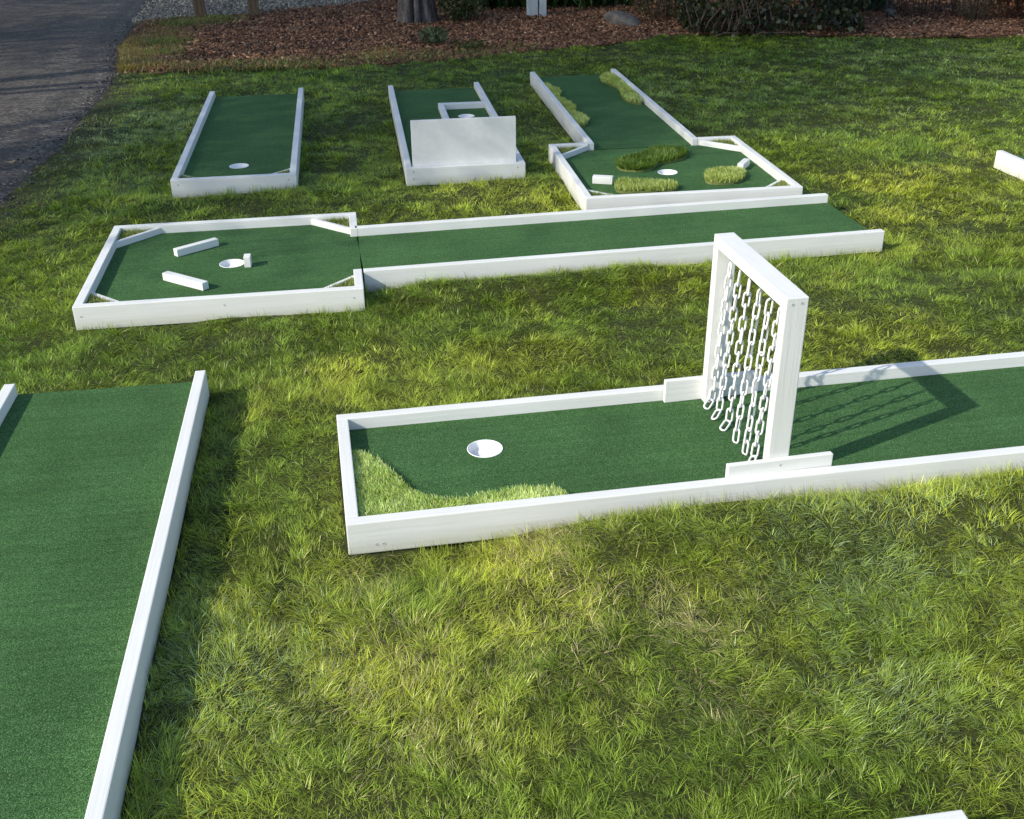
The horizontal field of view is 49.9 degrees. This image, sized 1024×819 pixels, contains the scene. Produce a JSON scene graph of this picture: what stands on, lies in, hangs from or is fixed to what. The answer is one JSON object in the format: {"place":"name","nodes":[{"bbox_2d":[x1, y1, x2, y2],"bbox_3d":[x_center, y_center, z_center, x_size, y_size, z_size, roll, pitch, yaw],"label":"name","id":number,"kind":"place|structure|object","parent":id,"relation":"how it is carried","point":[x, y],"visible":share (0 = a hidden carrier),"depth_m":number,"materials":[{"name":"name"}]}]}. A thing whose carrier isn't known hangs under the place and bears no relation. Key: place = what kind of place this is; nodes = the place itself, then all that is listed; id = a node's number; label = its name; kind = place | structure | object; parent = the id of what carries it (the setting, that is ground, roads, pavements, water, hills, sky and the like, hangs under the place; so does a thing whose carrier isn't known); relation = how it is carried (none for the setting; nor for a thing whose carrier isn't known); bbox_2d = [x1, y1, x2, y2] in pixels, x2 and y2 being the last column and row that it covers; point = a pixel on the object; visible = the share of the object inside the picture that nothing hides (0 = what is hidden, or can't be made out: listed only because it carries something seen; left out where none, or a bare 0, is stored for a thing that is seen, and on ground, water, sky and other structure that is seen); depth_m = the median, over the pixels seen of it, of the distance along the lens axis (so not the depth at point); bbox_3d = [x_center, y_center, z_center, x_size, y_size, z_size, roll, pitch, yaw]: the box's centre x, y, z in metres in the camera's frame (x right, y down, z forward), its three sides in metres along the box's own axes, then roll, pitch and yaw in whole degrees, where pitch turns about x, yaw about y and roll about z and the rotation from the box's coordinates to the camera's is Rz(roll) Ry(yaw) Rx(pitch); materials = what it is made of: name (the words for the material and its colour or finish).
{"place":"outdoors","nodes":[
{"label":"outdoors","id":0,"kind":"place"},
{"bbox_2d":[0,0,154,208],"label":"driveway","id":1,"kind":"structure","parent":0,"point":[46,72],"depth_m":10.01,"materials":[{"name":"grey asphalt"}]},
{"bbox_2d":[3,160,15,163],"bbox_3d":[-3.217,-1.585,7.043,0.075,0.026,0.051,-9,34,-28],"label":"fallen leaf","id":2,"kind":"object","parent":1,"relation":"on","point":[10,162],"visible":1,"depth_m":7.05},
{"bbox_2d":[0,10,160,218],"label":"edge grit","id":3,"kind":"object","parent":1,"relation":"on","point":[67,128],"visible":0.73,"depth_m":7.98,"materials":[{"name":"grey gravel"}]},
{"bbox_2d":[131,0,368,19],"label":"gravel strip","id":4,"kind":"object","parent":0,"point":[222,7],"visible":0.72,"depth_m":13.44,"materials":[{"name":"gravel"}]},
{"bbox_2d":[132,0,373,22],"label":"gravel stones","id":5,"kind":"object","parent":4,"relation":"on","point":[261,5],"visible":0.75,"depth_m":13.37,"materials":[{"name":"gravel"}]},
{"bbox_2d":[0,32,1023,818],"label":"lawn","id":6,"kind":"structure","parent":0,"point":[944,348],"depth_m":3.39,"materials":[{"name":"green plant"}]},
{"bbox_2d":[0,370,208,818],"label":"fairway lane","id":7,"kind":"structure","parent":6,"relation":"on","point":[95,484],"depth_m":3.01,"materials":[{"name":"green carpet"}]},
{"bbox_2d":[72,212,364,329],"bbox_3d":[-1.327,-0.681,5.188,1.215,0.107,1.102,-5,28,-8],"label":"putting box","id":8,"kind":"object","parent":6,"relation":"on","point":[301,264],"visible":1,"depth_m":5.07,"materials":[{"name":"green carpet"}]},
{"bbox_2d":[162,271,208,290],"bbox_3d":[-1.465,-0.578,4.932,0.256,0.036,0.036,16,32,28],"label":"wooden bar","id":9,"kind":"object","parent":8,"relation":"on","point":[187,281],"visible":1,"depth_m":4.91,"materials":[{"name":"white paint"}]},
{"bbox_2d":[173,237,218,256],"bbox_3d":[-1.530,-0.788,5.334,0.226,0.036,0.036,-25,36,-38],"label":"wooden bar","id":10,"kind":"object","parent":8,"relation":"on","point":[196,247],"visible":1,"depth_m":5.32,"materials":[{"name":"white paint"}]},
{"bbox_2d":[243,254,251,267],"bbox_3d":[-1.234,-0.695,5.134,0.031,0.052,0.050,-4,28,-7],"label":"wooden block","id":11,"kind":"object","parent":8,"relation":"on","point":[247,260],"depth_m":5.11,"materials":[{"name":"white paint"}]},
{"bbox_2d":[170,88,304,197],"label":"putting lane","id":12,"kind":"structure","parent":6,"relation":"on","point":[242,143],"depth_m":7.09,"materials":[{"name":"green carpet"}]},
{"bbox_2d":[388,82,524,185],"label":"putting lane","id":13,"kind":"structure","parent":6,"relation":"on","point":[456,135],"depth_m":6.52,"materials":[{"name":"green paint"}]},
{"bbox_2d":[530,69,697,149],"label":"fairway lane","id":14,"kind":"structure","parent":6,"relation":"on","point":[616,121],"depth_m":7.74,"materials":[{"name":"green carpet"}]},
{"bbox_2d":[544,82,589,127],"bbox_3d":[0.382,-2.260,8.080,0.136,0.052,1.431,-5,28,-8],"label":"grass patch","id":15,"kind":"object","parent":14,"relation":"on","point":[581,119],"visible":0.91,"depth_m":7.89,"materials":[{"name":"green plant"}]},
{"bbox_2d":[599,71,641,104],"bbox_3d":[0.836,-2.507,8.537,0.179,0.054,1.086,-5,28,-7],"label":"grass patch","id":16,"kind":"object","parent":14,"relation":"on","point":[628,94],"visible":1,"depth_m":8.48,"materials":[{"name":"green plant"}]},
{"bbox_2d":[355,193,884,292],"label":"fairway lane","id":17,"kind":"structure","parent":6,"relation":"on","point":[399,254],"depth_m":5.44,"materials":[{"name":"green carpet"}]},
{"bbox_2d":[549,135,802,209],"bbox_3d":[0.916,-1.402,6.513,1.216,0.106,1.177,-4,28,-7],"label":"putting box","id":18,"kind":"object","parent":6,"relation":"on","point":[577,166],"visible":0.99,"depth_m":6.42,"materials":[{"name":"green carpet"}]},
{"bbox_2d":[592,175,612,184],"bbox_3d":[0.519,-1.314,6.285,0.115,0.042,0.044,5,28,11],"label":"wooden block","id":19,"kind":"object","parent":18,"relation":"on","point":[602,179],"depth_m":6.27,"materials":[{"name":"white paint"}]},
{"bbox_2d":[614,175,678,193],"bbox_3d":[0.751,-1.268,6.180,0.377,0.054,0.257,-1,28,0],"label":"grass patch","id":20,"kind":"object","parent":18,"relation":"on","point":[629,185],"visible":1,"depth_m":6.13,"materials":[{"name":"green plant"}]},
{"bbox_2d":[615,144,688,172],"bbox_3d":[0.852,-1.540,6.694,0.293,0.056,0.637,24,36,38],"label":"grass patch","id":21,"kind":"object","parent":18,"relation":"on","point":[649,158],"visible":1,"depth_m":6.65,"materials":[{"name":"green plant"}]},
{"bbox_2d":[703,164,746,184],"bbox_3d":[1.224,-1.356,6.336,0.278,0.055,0.301,-1,28,0],"label":"grass patch","id":22,"kind":"object","parent":18,"relation":"on","point":[722,175],"visible":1,"depth_m":6.29,"materials":[{"name":"green plant"}]},
{"bbox_2d":[737,158,749,169],"bbox_3d":[1.377,-1.458,6.542,0.038,0.040,0.140,13,30,24],"label":"wooden block","id":23,"kind":"object","parent":18,"relation":"on","point":[744,163],"depth_m":6.53,"materials":[{"name":"white paint"}]},
{"bbox_2d":[336,351,1023,554],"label":"putting lane","id":24,"kind":"structure","parent":6,"relation":"on","point":[596,452],"depth_m":3.61,"materials":[{"name":"green carpet"}]},
{"bbox_2d":[351,449,568,516],"bbox_3d":[-0.171,0.227,3.370,0.717,0.037,0.426,-1,28,0],"label":"grass patch","id":25,"kind":"object","parent":24,"relation":"on","point":[381,487],"visible":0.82,"depth_m":3.31,"materials":[{"name":"green plant"}]},
{"bbox_2d":[663,232,832,477],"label":"chain gate","id":26,"kind":"structure","parent":24,"relation":"on","point":[716,382],"depth_m":3.41,"materials":[{"name":"white paint"}]},
{"bbox_2d":[897,810,967,818],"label":"putting lane","id":27,"kind":"structure","parent":6,"relation":"on","point":[957,814],"depth_m":2.19,"materials":[{"name":"white paint"}]},
{"bbox_2d":[994,150,1023,179],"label":"fairway lane","id":28,"kind":"structure","parent":6,"relation":"on","point":[1013,164],"depth_m":6.58,"materials":[{"name":"white paint"}]},
{"bbox_2d":[113,0,1023,74],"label":"mulch bed","id":29,"kind":"object","parent":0,"point":[138,26],"visible":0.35,"depth_m":11.12,"materials":[{"name":"brown wood"}]},
{"bbox_2d":[192,0,206,16],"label":"wooden post","id":30,"kind":"object","parent":29,"relation":"on","point":[199,7],"depth_m":12.59,"materials":[{"name":"brown wood"}]},
{"bbox_2d":[247,0,259,16],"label":"wooden post","id":31,"kind":"object","parent":29,"relation":"on","point":[253,7],"depth_m":12.65,"materials":[{"name":"brown wood"}]},
{"bbox_2d":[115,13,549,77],"bbox_3d":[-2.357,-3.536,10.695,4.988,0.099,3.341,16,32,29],"label":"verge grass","id":32,"kind":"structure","parent":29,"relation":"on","point":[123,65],"depth_m":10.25,"materials":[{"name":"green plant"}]},
{"bbox_2d":[396,0,438,24],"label":"tree","id":33,"kind":"object","parent":29,"relation":"on","point":[416,11],"visible":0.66,"depth_m":11.95,"materials":[{"name":"grey plant"}]},
{"bbox_2d":[418,25,448,43],"bbox_3d":[-0.773,-3.677,10.818,0.309,0.198,0.306,-1,28,0],"label":"weed","id":34,"kind":"object","parent":29,"relation":"on","point":[434,36],"visible":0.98,"depth_m":10.78,"materials":[{"name":"green plant"}]},
{"bbox_2d":[435,0,488,22],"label":"shrub","id":35,"kind":"object","parent":29,"relation":"on","point":[460,12],"visible":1,"depth_m":11.99,"materials":[{"name":"green plant"}]},
{"bbox_2d":[451,38,493,48],"bbox_3d":[-0.393,-3.499,10.565,0.435,0.112,0.262,-1,28,0],"label":"weed","id":36,"kind":"object","parent":29,"relation":"on","point":[467,44],"visible":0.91,"depth_m":10.54,"materials":[{"name":"green plant"}]},
{"bbox_2d":[438,0,556,9],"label":"strappy plant","id":37,"kind":"object","parent":29,"relation":"on","point":[505,3],"visible":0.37,"depth_m":12.99,"materials":[{"name":"green plant"}]},
{"bbox_2d":[526,0,546,16],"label":"painted post","id":38,"kind":"object","parent":29,"relation":"on","point":[532,7],"depth_m":12.36,"materials":[{"name":"grey paint"}]},
{"bbox_2d":[549,0,632,11],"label":"strappy plant","id":39,"kind":"object","parent":29,"relation":"on","point":[584,4],"visible":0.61,"depth_m":12.99,"materials":[{"name":"green plant"}]},
{"bbox_2d":[603,11,641,25],"bbox_3d":[1.203,-4.163,11.836,0.396,0.231,0.227,21,35,36],"label":"rock","id":40,"kind":"object","parent":29,"relation":"on","point":[620,18],"visible":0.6,"depth_m":11.75,"materials":[{"name":"grey stone"}]},
{"bbox_2d":[628,0,710,20],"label":"shrub","id":41,"kind":"object","parent":29,"relation":"on","point":[665,4],"visible":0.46,"depth_m":12.08,"materials":[{"name":"green plant"}]},
{"bbox_2d":[670,0,872,37],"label":"hedge shrub","id":42,"kind":"object","parent":29,"relation":"on","point":[842,12],"visible":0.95,"depth_m":11.06,"materials":[{"name":"green plant"}]},
{"bbox_2d":[801,0,884,12],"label":"strappy plant","id":43,"kind":"object","parent":29,"relation":"on","point":[875,3],"visible":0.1,"depth_m":12.50,"materials":[{"name":"green plant"}]},
{"bbox_2d":[882,0,892,11],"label":"sapling","id":44,"kind":"object","parent":29,"relation":"on","point":[885,7],"visible":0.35,"depth_m":12.30,"materials":[{"name":"grey plant"}]},
{"bbox_2d":[884,8,896,15],"bbox_3d":[4.173,-4.356,12.102,0.165,0.099,0.114,5,24,-22],"label":"rock","id":45,"kind":"object","parent":29,"relation":"on","point":[889,11],"visible":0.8,"depth_m":12.07,"materials":[{"name":"grey stone"}]},
{"bbox_2d":[870,0,978,20],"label":"shrub","id":46,"kind":"object","parent":29,"relation":"on","point":[939,9],"visible":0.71,"depth_m":12.02,"materials":[{"name":"green plant"}]},
{"bbox_2d":[951,0,1005,21],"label":"shrub","id":47,"kind":"object","parent":29,"relation":"on","point":[973,8],"visible":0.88,"depth_m":11.70,"materials":[{"name":"green plant"}]},
{"bbox_2d":[984,0,1023,18],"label":"shrub","id":48,"kind":"object","parent":29,"relation":"on","point":[1018,8],"visible":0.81,"depth_m":11.80,"materials":[{"name":"green plant"}]}
]}

